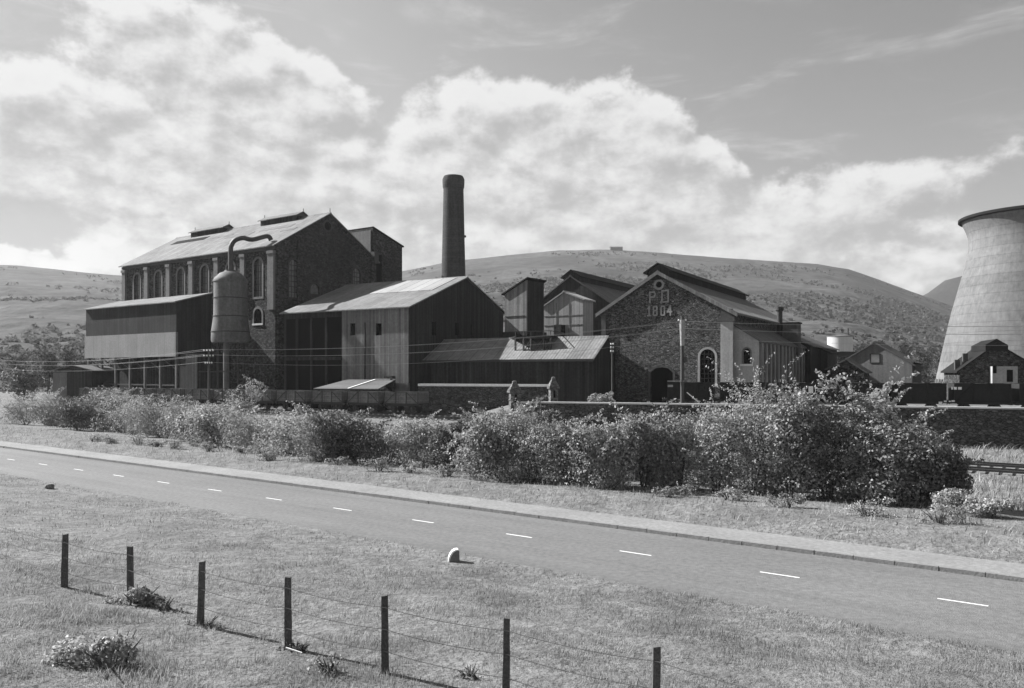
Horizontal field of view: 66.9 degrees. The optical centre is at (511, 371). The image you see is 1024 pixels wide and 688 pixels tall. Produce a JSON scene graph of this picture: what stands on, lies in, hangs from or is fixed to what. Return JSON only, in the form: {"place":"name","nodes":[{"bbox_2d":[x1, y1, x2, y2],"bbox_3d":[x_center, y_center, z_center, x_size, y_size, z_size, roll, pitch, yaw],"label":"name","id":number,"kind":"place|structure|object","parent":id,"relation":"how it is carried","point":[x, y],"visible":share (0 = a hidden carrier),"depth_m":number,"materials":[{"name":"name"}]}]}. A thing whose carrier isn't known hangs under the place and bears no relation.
{"place":"outdoors","nodes":[
{"label":"outdoors","id":0,"kind":"place"},
{"bbox_2d":[0,595,360,687],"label":"rank grass","id":1,"kind":"structure","parent":0,"point":[113,614],"depth_m":13.64,"materials":[{"name":"plant"}]},
{"bbox_2d":[349,226,403,281],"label":"tower block","id":2,"kind":"structure","parent":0,"point":[385,246],"depth_m":152.65,"materials":[{"name":"brick"}]},
{"bbox_2d":[0,250,952,389],"bbox_3d":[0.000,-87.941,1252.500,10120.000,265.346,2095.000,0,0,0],"label":"hillside","id":3,"kind":"structure","parent":0,"point":[33,282],"depth_m":1002.30,"materials":[{"name":"plant"}]},
{"bbox_2d":[0,346,39,387],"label":"tree","id":4,"kind":"object","parent":3,"relation":"on","point":[21,359],"visible":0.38,"depth_m":209.43,"materials":[{"name":"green plant"}]},
{"bbox_2d":[0,251,951,382],"bbox_3d":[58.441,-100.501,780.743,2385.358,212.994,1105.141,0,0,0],"label":"hillside scrub","id":5,"kind":"object","parent":3,"relation":"on","point":[79,343],"visible":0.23,"depth_m":722.78,"materials":[{"name":"grey plant"}]},
{"bbox_2d":[912,340,937,382],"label":"tree","id":6,"kind":"object","parent":3,"relation":"on","point":[923,358],"visible":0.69,"depth_m":224.62,"materials":[{"name":"grey plant"}]},
{"bbox_2d":[0,390,1023,687],"bbox_3d":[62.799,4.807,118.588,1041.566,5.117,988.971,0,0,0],"label":"ground","id":7,"kind":"structure","parent":0,"point":[242,652],"depth_m":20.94,"materials":[{"name":"plant"}]},
{"bbox_2d":[0,353,48,399],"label":"tree","id":8,"kind":"object","parent":7,"relation":"on","point":[23,380],"visible":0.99,"depth_m":149.43,"materials":[{"name":"grey plant"}]},
{"bbox_2d":[0,390,58,424],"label":"hedge bush","id":9,"kind":"object","parent":7,"relation":"on","point":[15,409],"visible":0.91,"depth_m":96.52,"materials":[{"name":"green plant"}]},
{"bbox_2d":[25,343,61,393],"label":"tree","id":10,"kind":"object","parent":7,"relation":"on","point":[47,368],"visible":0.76,"depth_m":189.39,"materials":[{"name":"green plant"}]},
{"bbox_2d":[12,387,85,425],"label":"hedge bush","id":11,"kind":"object","parent":7,"relation":"on","point":[49,405],"visible":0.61,"depth_m":96.44,"materials":[{"name":"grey plant"}]},
{"bbox_2d":[51,344,85,388],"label":"tree","id":12,"kind":"object","parent":7,"relation":"on","point":[72,357],"visible":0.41,"depth_m":194.10,"materials":[{"name":"grey plant"}]},
{"bbox_2d":[27,390,110,430],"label":"hedge bush","id":13,"kind":"object","parent":7,"relation":"on","point":[85,412],"visible":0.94,"depth_m":85.46,"materials":[{"name":"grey plant"}]},
{"bbox_2d":[51,364,121,401],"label":"end shed","id":14,"kind":"structure","parent":7,"relation":"on","point":[71,380],"depth_m":139.67,"materials":[{"name":"grey metal"}]},
{"bbox_2d":[39,629,142,670],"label":"bramble clump","id":15,"kind":"object","parent":7,"relation":"on","point":[111,647],"visible":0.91,"depth_m":12.59,"materials":[{"name":"grey plant"}]},
{"bbox_2d":[61,385,136,429],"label":"hedge bush","id":16,"kind":"object","parent":7,"relation":"on","point":[108,395],"visible":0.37,"depth_m":89.38,"materials":[{"name":"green plant"}]},
{"bbox_2d":[91,410,142,432],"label":"hedge bush","id":17,"kind":"object","parent":7,"relation":"on","point":[111,425],"visible":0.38,"depth_m":83.68,"materials":[{"name":"grey plant"}]},
{"bbox_2d":[90,389,164,434],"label":"hedge bush","id":18,"kind":"object","parent":7,"relation":"on","point":[126,398],"visible":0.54,"depth_m":82.21,"materials":[{"name":"grey plant"}]},
{"bbox_2d":[102,584,162,606],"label":"bramble clump","id":19,"kind":"object","parent":7,"relation":"on","point":[141,598],"visible":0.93,"depth_m":17.24,"materials":[{"name":"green plant"}]},
{"bbox_2d":[82,292,229,404],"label":"industrial shed","id":20,"kind":"structure","parent":7,"relation":"on","point":[156,327],"depth_m":134.12,"materials":[{"name":"grey metal"}]},
{"bbox_2d":[117,393,195,436],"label":"hedge bush","id":21,"kind":"object","parent":7,"relation":"on","point":[152,415],"visible":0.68,"depth_m":76.38,"materials":[{"name":"grey plant"}]},
{"bbox_2d":[156,400,231,441],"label":"hedge bush","id":22,"kind":"object","parent":7,"relation":"on","point":[172,418],"visible":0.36,"depth_m":70.42,"materials":[{"name":"grey plant"}]},
{"bbox_2d":[172,401,264,447],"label":"hedge bush","id":23,"kind":"object","parent":7,"relation":"on","point":[206,424],"visible":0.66,"depth_m":64.45,"materials":[{"name":"grey plant"}]},
{"bbox_2d":[199,234,272,406],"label":"dust silo","id":24,"kind":"object","parent":7,"relation":"on","point":[230,323],"visible":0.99,"depth_m":120.29,"materials":[{"name":"grey metal"}]},
{"bbox_2d":[215,375,267,433],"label":"sapling","id":25,"kind":"object","parent":7,"relation":"on","point":[247,405],"visible":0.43,"depth_m":83.76,"materials":[{"name":"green plant"}]},
{"bbox_2d":[207,405,288,450],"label":"hedge bush","id":26,"kind":"object","parent":7,"relation":"on","point":[243,427],"visible":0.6,"depth_m":60.78,"materials":[{"name":"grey plant"}]},
{"bbox_2d":[118,208,379,405],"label":"machine hall","id":27,"kind":"structure","parent":7,"relation":"on","point":[301,257],"depth_m":133.06,"materials":[{"name":"stone"}]},
{"bbox_2d":[252,256,263,298],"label":"window","id":28,"kind":"structure","parent":27,"relation":"in","point":[259,265],"depth_m":127.72,"materials":[{"name":"grey glass"}]},
{"bbox_2d":[288,258,296,299],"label":"window","id":29,"kind":"structure","parent":27,"relation":"in","point":[292,265],"depth_m":128.28,"materials":[{"name":"grey glass"}]},
{"bbox_2d":[43,405,471,421],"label":"railway track","id":30,"kind":"structure","parent":7,"relation":"on","point":[369,416],"depth_m":90.79,"materials":[{"name":"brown wood"}]},
{"bbox_2d":[252,409,323,454],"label":"hedge bush","id":31,"kind":"object","parent":7,"relation":"on","point":[276,437],"visible":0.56,"depth_m":57.81,"materials":[{"name":"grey plant"}]},
{"bbox_2d":[127,405,479,416],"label":"railway track","id":32,"kind":"structure","parent":7,"relation":"on","point":[405,413],"depth_m":97.45,"materials":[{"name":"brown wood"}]},
{"bbox_2d":[129,388,166,405],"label":"coal wagon","id":33,"kind":"object","parent":32,"relation":"on","point":[146,392],"visible":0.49,"depth_m":115.38,"materials":[{"name":"metal"}]},
{"bbox_2d":[155,388,188,406],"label":"coal wagon","id":34,"kind":"object","parent":32,"relation":"on","point":[172,392],"visible":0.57,"depth_m":112.90,"materials":[{"name":"metal"}]},
{"bbox_2d":[182,389,216,405],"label":"coal wagon","id":35,"kind":"object","parent":32,"relation":"on","point":[200,396],"visible":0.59,"depth_m":110.48,"materials":[{"name":"metal"}]},
{"bbox_2d":[212,389,253,407],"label":"coal wagon","id":36,"kind":"object","parent":32,"relation":"on","point":[217,396],"visible":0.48,"depth_m":108.32,"materials":[{"name":"metal"}]},
{"bbox_2d":[242,390,278,408],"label":"coal wagon","id":37,"kind":"object","parent":32,"relation":"on","point":[269,398],"visible":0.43,"depth_m":105.28,"materials":[{"name":"metal"}]},
{"bbox_2d":[274,390,317,409],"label":"coal wagon","id":38,"kind":"object","parent":32,"relation":"on","point":[298,396],"visible":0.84,"depth_m":103.26,"materials":[{"name":"metal"}]},
{"bbox_2d":[309,390,347,410],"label":"coal wagon","id":39,"kind":"object","parent":32,"relation":"on","point":[329,398],"visible":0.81,"depth_m":100.61,"materials":[{"name":"metal"}]},
{"bbox_2d":[344,391,390,411],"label":"coal wagon","id":40,"kind":"object","parent":32,"relation":"on","point":[363,399],"visible":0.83,"depth_m":98.24,"materials":[{"name":"metal"}]},
{"bbox_2d":[381,391,431,412],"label":"coal wagon","id":41,"kind":"object","parent":32,"relation":"on","point":[402,399],"visible":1,"depth_m":95.80,"materials":[{"name":"metal"}]},
{"bbox_2d":[263,400,378,460],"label":"hedge bush","id":42,"kind":"object","parent":7,"relation":"on","point":[310,441],"visible":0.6,"depth_m":52.93,"materials":[{"name":"grey plant"}]},
{"bbox_2d":[307,651,343,675],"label":"weed clump","id":43,"kind":"object","parent":7,"relation":"on","point":[327,667],"visible":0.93,"depth_m":13.23,"materials":[{"name":"grey plant"}]},
{"bbox_2d":[306,408,400,464],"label":"hedge bush","id":44,"kind":"object","parent":7,"relation":"on","point":[338,438],"visible":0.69,"depth_m":52.37,"materials":[{"name":"grey plant"}]},
{"bbox_2d":[313,379,394,411],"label":"siding hut","id":45,"kind":"object","parent":7,"relation":"on","point":[362,385],"visible":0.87,"depth_m":106.97,"materials":[{"name":"metal"}]},
{"bbox_2d":[0,527,746,687],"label":"wire fence","id":46,"kind":"object","parent":7,"relation":"on","point":[655,660],"visible":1,"depth_m":14.04,"materials":[{"name":"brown wood"}]},
{"bbox_2d":[346,410,431,464],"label":"hedge bush","id":47,"kind":"object","parent":7,"relation":"on","point":[386,448],"visible":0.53,"depth_m":52.25,"materials":[{"name":"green plant"}]},
{"bbox_2d":[279,276,504,410],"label":"hall","id":48,"kind":"structure","parent":7,"relation":"on","point":[346,319],"depth_m":115.17,"materials":[{"name":"metal"}]},
{"bbox_2d":[383,409,447,466],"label":"hedge bush","id":49,"kind":"object","parent":7,"relation":"on","point":[410,442],"visible":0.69,"depth_m":50.71,"materials":[{"name":"grey plant"}]},
{"bbox_2d":[441,174,465,277],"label":"round chimney","id":50,"kind":"object","parent":7,"relation":"on","point":[453,248],"visible":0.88,"depth_m":148.16,"materials":[{"name":"brick"}]},
{"bbox_2d":[420,415,489,470],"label":"hedge bush","id":51,"kind":"object","parent":7,"relation":"on","point":[443,436],"visible":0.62,"depth_m":48.47,"materials":[{"name":"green plant"}]},
{"bbox_2d":[418,384,548,413],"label":"yard wall","id":52,"kind":"structure","parent":7,"relation":"on","point":[447,398],"depth_m":100.89,"materials":[{"name":"stone"}]},
{"bbox_2d":[429,394,548,478],"bbox_3d":[-1.263,3.805,45.241,6.874,4.963,4.310,0,0,0],"label":"hedge bush","id":53,"kind":"object","parent":7,"relation":"on","point":[478,437],"visible":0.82,"depth_m":44.41,"materials":[{"name":"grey plant"}]},
{"bbox_2d":[0,475,1013,653],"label":"roadside grass","id":54,"kind":"structure","parent":7,"relation":"on","point":[98,526],"depth_m":26.53,"materials":[{"name":"plant"}]},
{"bbox_2d":[0,445,1023,582],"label":"kerb","id":55,"kind":"structure","parent":7,"relation":"on","point":[843,556],"depth_m":31.95,"materials":[{"name":"concrete"}]},
{"bbox_2d":[0,425,1023,559],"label":"verge grass","id":56,"kind":"structure","parent":7,"relation":"on","point":[466,483],"depth_m":40.26,"materials":[{"name":"plant"}]},
{"bbox_2d":[0,441,1023,576],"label":"footpath","id":57,"kind":"structure","parent":7,"relation":"on","point":[983,565],"depth_m":32.92,"materials":[{"name":"grey concrete"}]},
{"bbox_2d":[507,381,522,420],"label":"gate pier","id":58,"kind":"structure","parent":7,"relation":"on","point":[514,390],"depth_m":87.98,"materials":[{"name":"stone"}]},
{"bbox_2d":[422,335,615,401],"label":"shed","id":59,"kind":"structure","parent":7,"relation":"on","point":[579,374],"depth_m":104.37,"materials":[{"name":"metal"}]},
{"bbox_2d":[510,330,562,350],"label":"trestle walkway","id":60,"kind":"structure","parent":59,"relation":"on","point":[531,340],"depth_m":104.93,"materials":[{"name":"metal"}]},
{"bbox_2d":[501,277,546,337],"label":"coal tower","id":61,"kind":"structure","parent":7,"relation":"on","point":[524,304],"depth_m":113.38,"materials":[{"name":"metal"}]},
{"bbox_2d":[486,398,570,482],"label":"hedge bush","id":62,"kind":"object","parent":7,"relation":"on","point":[523,453],"visible":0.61,"depth_m":43.80,"materials":[{"name":"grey plant"}]},
{"bbox_2d":[518,410,604,484],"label":"hedge bush","id":63,"kind":"object","parent":7,"relation":"on","point":[557,444],"visible":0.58,"depth_m":42.26,"materials":[{"name":"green plant"}]},
{"bbox_2d":[544,290,595,336],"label":"sheeted house","id":64,"kind":"structure","parent":7,"relation":"on","point":[569,313],"depth_m":121.84,"materials":[{"name":"grey metal"}]},
{"bbox_2d":[544,269,633,335],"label":"workshop","id":65,"kind":"structure","parent":7,"relation":"on","point":[602,292],"depth_m":143.49,"materials":[{"name":"metal"}]},
{"bbox_2d":[560,408,645,488],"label":"hedge bush","id":66,"kind":"object","parent":7,"relation":"on","point":[610,460],"visible":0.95,"depth_m":41.09,"materials":[{"name":"grey plant"}]},
{"bbox_2d":[602,398,693,489],"bbox_3d":[7.388,3.926,42.659,5.270,4.986,3.388,0,0,0],"label":"hedge bush","id":67,"kind":"object","parent":7,"relation":"on","point":[647,447],"visible":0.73,"depth_m":41.72,"materials":[{"name":"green plant"}]},
{"bbox_2d":[641,399,720,488],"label":"hedge bush","id":68,"kind":"object","parent":7,"relation":"on","point":[683,439],"visible":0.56,"depth_m":41.99,"materials":[{"name":"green plant"}]},
{"bbox_2d":[667,316,699,402],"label":"telegraph pole","id":69,"kind":"object","parent":7,"relation":"on","point":[683,359],"visible":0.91,"depth_m":84.32,"materials":[{"name":"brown wood"}]},
{"bbox_2d":[595,262,787,403],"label":"engine house","id":70,"kind":"structure","parent":7,"relation":"on","point":[663,295],"depth_m":103.14,"materials":[{"name":"stone"}]},
{"bbox_2d":[648,365,674,401],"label":"doorway","id":71,"kind":"structure","parent":70,"relation":"in","point":[658,378],"depth_m":103.28,"materials":[{"name":"brick"}]},
{"bbox_2d":[698,347,717,385],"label":"window","id":72,"kind":"structure","parent":70,"relation":"in","point":[707,375],"depth_m":99.78,"materials":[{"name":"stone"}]},
{"bbox_2d":[678,388,771,491],"bbox_3d":[11.140,3.663,40.849,4.550,5.618,3.164,0,0,29],"label":"hedge bush","id":73,"kind":"object","parent":7,"relation":"on","point":[707,443],"visible":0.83,"depth_m":40.52,"materials":[{"name":"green plant"}]},
{"bbox_2d":[689,350,818,495],"bbox_3d":[12.828,2.682,40.644,7.456,7.601,3.836,0,0,0],"label":"hedge bush","id":74,"kind":"object","parent":7,"relation":"on","point":[762,422],"visible":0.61,"depth_m":40.30,"materials":[{"name":"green plant"}]},
{"bbox_2d":[733,324,806,403],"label":"engine house aisle","id":75,"kind":"object","parent":7,"relation":"on","point":[759,352],"visible":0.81,"depth_m":100.86,"materials":[{"name":"metal"}]},
{"bbox_2d":[775,306,801,354],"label":"iron stack","id":76,"kind":"object","parent":75,"relation":"on","point":[791,333],"visible":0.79,"depth_m":116.46,"materials":[{"name":"metal"}]},
{"bbox_2d":[521,401,1023,448],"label":"boundary wall","id":77,"kind":"structure","parent":7,"relation":"on","point":[993,427],"depth_m":75.00,"materials":[{"name":"stone"}]},
{"bbox_2d":[712,364,856,498],"bbox_3d":[13.817,3.089,39.593,7.117,6.918,4.021,0,0,0],"label":"hedge bush","id":78,"kind":"object","parent":7,"relation":"on","point":[784,439],"visible":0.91,"depth_m":39.06,"materials":[{"name":"grey plant"}]},
{"bbox_2d":[762,489,808,507],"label":"verge weed","id":79,"kind":"object","parent":7,"relation":"on","point":[796,498],"visible":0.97,"depth_m":35.34,"materials":[{"name":"grey plant"}]},
{"bbox_2d":[801,336,839,382],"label":"range","id":80,"kind":"structure","parent":7,"relation":"on","point":[811,355],"depth_m":123.48,"materials":[{"name":"metal"}]},
{"bbox_2d":[818,348,836,396],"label":"dark store","id":81,"kind":"structure","parent":7,"relation":"on","point":[825,358],"depth_m":126.98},
{"bbox_2d":[767,380,900,500],"bbox_3d":[16.177,3.465,38.945,6.146,6.127,3.770,0,0,-12],"label":"hedge bush","id":82,"kind":"object","parent":7,"relation":"on","point":[826,486],"visible":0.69,"depth_m":38.63,"materials":[{"name":"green plant"}]},
{"bbox_2d":[827,328,852,362],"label":"round tank","id":83,"kind":"object","parent":7,"relation":"on","point":[833,340],"visible":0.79,"depth_m":187.57,"materials":[{"name":"metal"}]},
{"bbox_2d":[825,358,871,398],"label":"gable shed","id":84,"kind":"structure","parent":7,"relation":"on","point":[848,366],"depth_m":110.84,"materials":[{"name":"stone"}]},
{"bbox_2d":[681,451,1023,477],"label":"railway track","id":85,"kind":"structure","parent":7,"relation":"on","point":[1001,472],"depth_m":54.94,"materials":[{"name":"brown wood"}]},
{"bbox_2d":[840,495,896,516],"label":"verge weed","id":86,"kind":"object","parent":7,"relation":"on","point":[871,509],"visible":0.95,"depth_m":32.98,"materials":[{"name":"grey plant"}]},
{"bbox_2d":[716,448,1023,468],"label":"railway track","id":87,"kind":"structure","parent":7,"relation":"on","point":[1002,465],"depth_m":58.37,"materials":[{"name":"grey metal"}]},
{"bbox_2d":[804,351,937,502],"bbox_3d":[18.108,2.792,39.343,6.713,7.847,4.045,0,0,0],"label":"hedge bush","id":88,"kind":"object","parent":7,"relation":"on","point":[875,410],"visible":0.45,"depth_m":38.85,"materials":[{"name":"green plant"}]},
{"bbox_2d":[739,457,1023,512],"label":"trackside grass","id":89,"kind":"structure","parent":7,"relation":"on","point":[1011,496],"depth_m":46.50,"materials":[{"name":"plant"}]},
{"bbox_2d":[739,441,1023,463],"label":"wall foot grass","id":90,"kind":"structure","parent":7,"relation":"on","point":[1004,449],"depth_m":66.94,"materials":[{"name":"grey plant"}]},
{"bbox_2d":[848,341,923,397],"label":"gable cottage","id":91,"kind":"structure","parent":7,"relation":"on","point":[879,360],"depth_m":119.35,"materials":[{"name":"stone"}]},
{"bbox_2d":[827,407,959,505],"bbox_3d":[18.703,4.100,37.366,6.231,4.917,3.412,0,0,0],"label":"hedge bush","id":92,"kind":"object","parent":7,"relation":"on","point":[904,450],"visible":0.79,"depth_m":37.22,"materials":[{"name":"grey plant"}]},
{"bbox_2d":[882,439,983,507],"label":"hedge bush","id":93,"kind":"object","parent":7,"relation":"on","point":[959,473],"visible":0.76,"depth_m":36.34,"materials":[{"name":"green plant"}]},
{"bbox_2d":[914,503,969,523],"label":"verge weed","id":94,"kind":"object","parent":7,"relation":"on","point":[942,516],"visible":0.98,"depth_m":31.50,"materials":[{"name":"grey plant"}]},
{"bbox_2d":[930,485,973,510],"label":"scrub thicket","id":95,"kind":"object","parent":7,"relation":"on","point":[951,497],"visible":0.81,"depth_m":34.82,"materials":[{"name":"grey plant"}]},
{"bbox_2d":[935,205,1023,382],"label":"cooling tower","id":96,"kind":"structure","parent":7,"relation":"on","point":[989,298],"depth_m":177.73,"materials":[{"name":"concrete"}]},
{"bbox_2d":[941,339,1023,399],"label":"brick building","id":97,"kind":"structure","parent":7,"relation":"on","point":[992,361],"depth_m":102.94,"materials":[{"name":"brick"}]},
{"bbox_2d":[957,493,1015,517],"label":"scrub thicket","id":98,"kind":"object","parent":7,"relation":"on","point":[987,509],"visible":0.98,"depth_m":33.50,"materials":[{"name":"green plant"}]},
{"bbox_2d":[0,448,1023,652],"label":"road","id":99,"kind":"structure","parent":0,"point":[898,598],"depth_m":27.42,"materials":[{"name":"grey asphalt"}]},
{"bbox_2d":[0,0,1023,294],"label":"sky","id":100,"kind":"structure","parent":0,"point":[855,135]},
{"bbox_2d":[923,276,961,305],"bbox_3d":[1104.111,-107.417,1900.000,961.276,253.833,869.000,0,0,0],"label":"spoil tip hill","id":101,"kind":"structure","parent":0,"point":[945,291],"depth_m":1859.97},
{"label":"railway track","id":102,"kind":"object","parent":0,"visible":0},
{"bbox_2d":[662,382,718,402],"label":"coal wagon","id":103,"kind":"object","parent":102,"relation":"on","point":[699,391],"visible":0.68,"depth_m":85.43,"materials":[{"name":"metal"}]},
{"bbox_2d":[715,382,769,403],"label":"coal wagon","id":104,"kind":"object","parent":102,"relation":"on","point":[724,394],"visible":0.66,"depth_m":84.02,"materials":[{"name":"metal"}]},
{"bbox_2d":[769,382,828,403],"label":"coal wagon","id":105,"kind":"object","parent":102,"relation":"on","point":[811,386],"visible":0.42,"depth_m":81.96,"materials":[{"name":"metal"}]},
{"bbox_2d":[826,383,885,404],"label":"coal wagon","id":106,"kind":"object","parent":102,"relation":"on","point":[863,388],"visible":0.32,"depth_m":80.50,"materials":[{"name":"metal"}]},
{"bbox_2d":[886,383,951,405],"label":"coal wagon","id":107,"kind":"object","parent":102,"relation":"on","point":[930,394],"visible":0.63,"depth_m":78.62,"materials":[{"name":"metal"}]},
{"bbox_2d":[947,383,1016,406],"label":"coal wagon","id":108,"kind":"object","parent":102,"relation":"on","point":[988,394],"visible":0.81,"depth_m":77.09,"materials":[{"name":"metal"}]},
{"bbox_2d":[1011,383,1023,406],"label":"coal wagon","id":109,"kind":"object","parent":102,"relation":"on","point":[1017,392],"visible":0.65,"depth_m":76.51,"materials":[{"name":"metal"}]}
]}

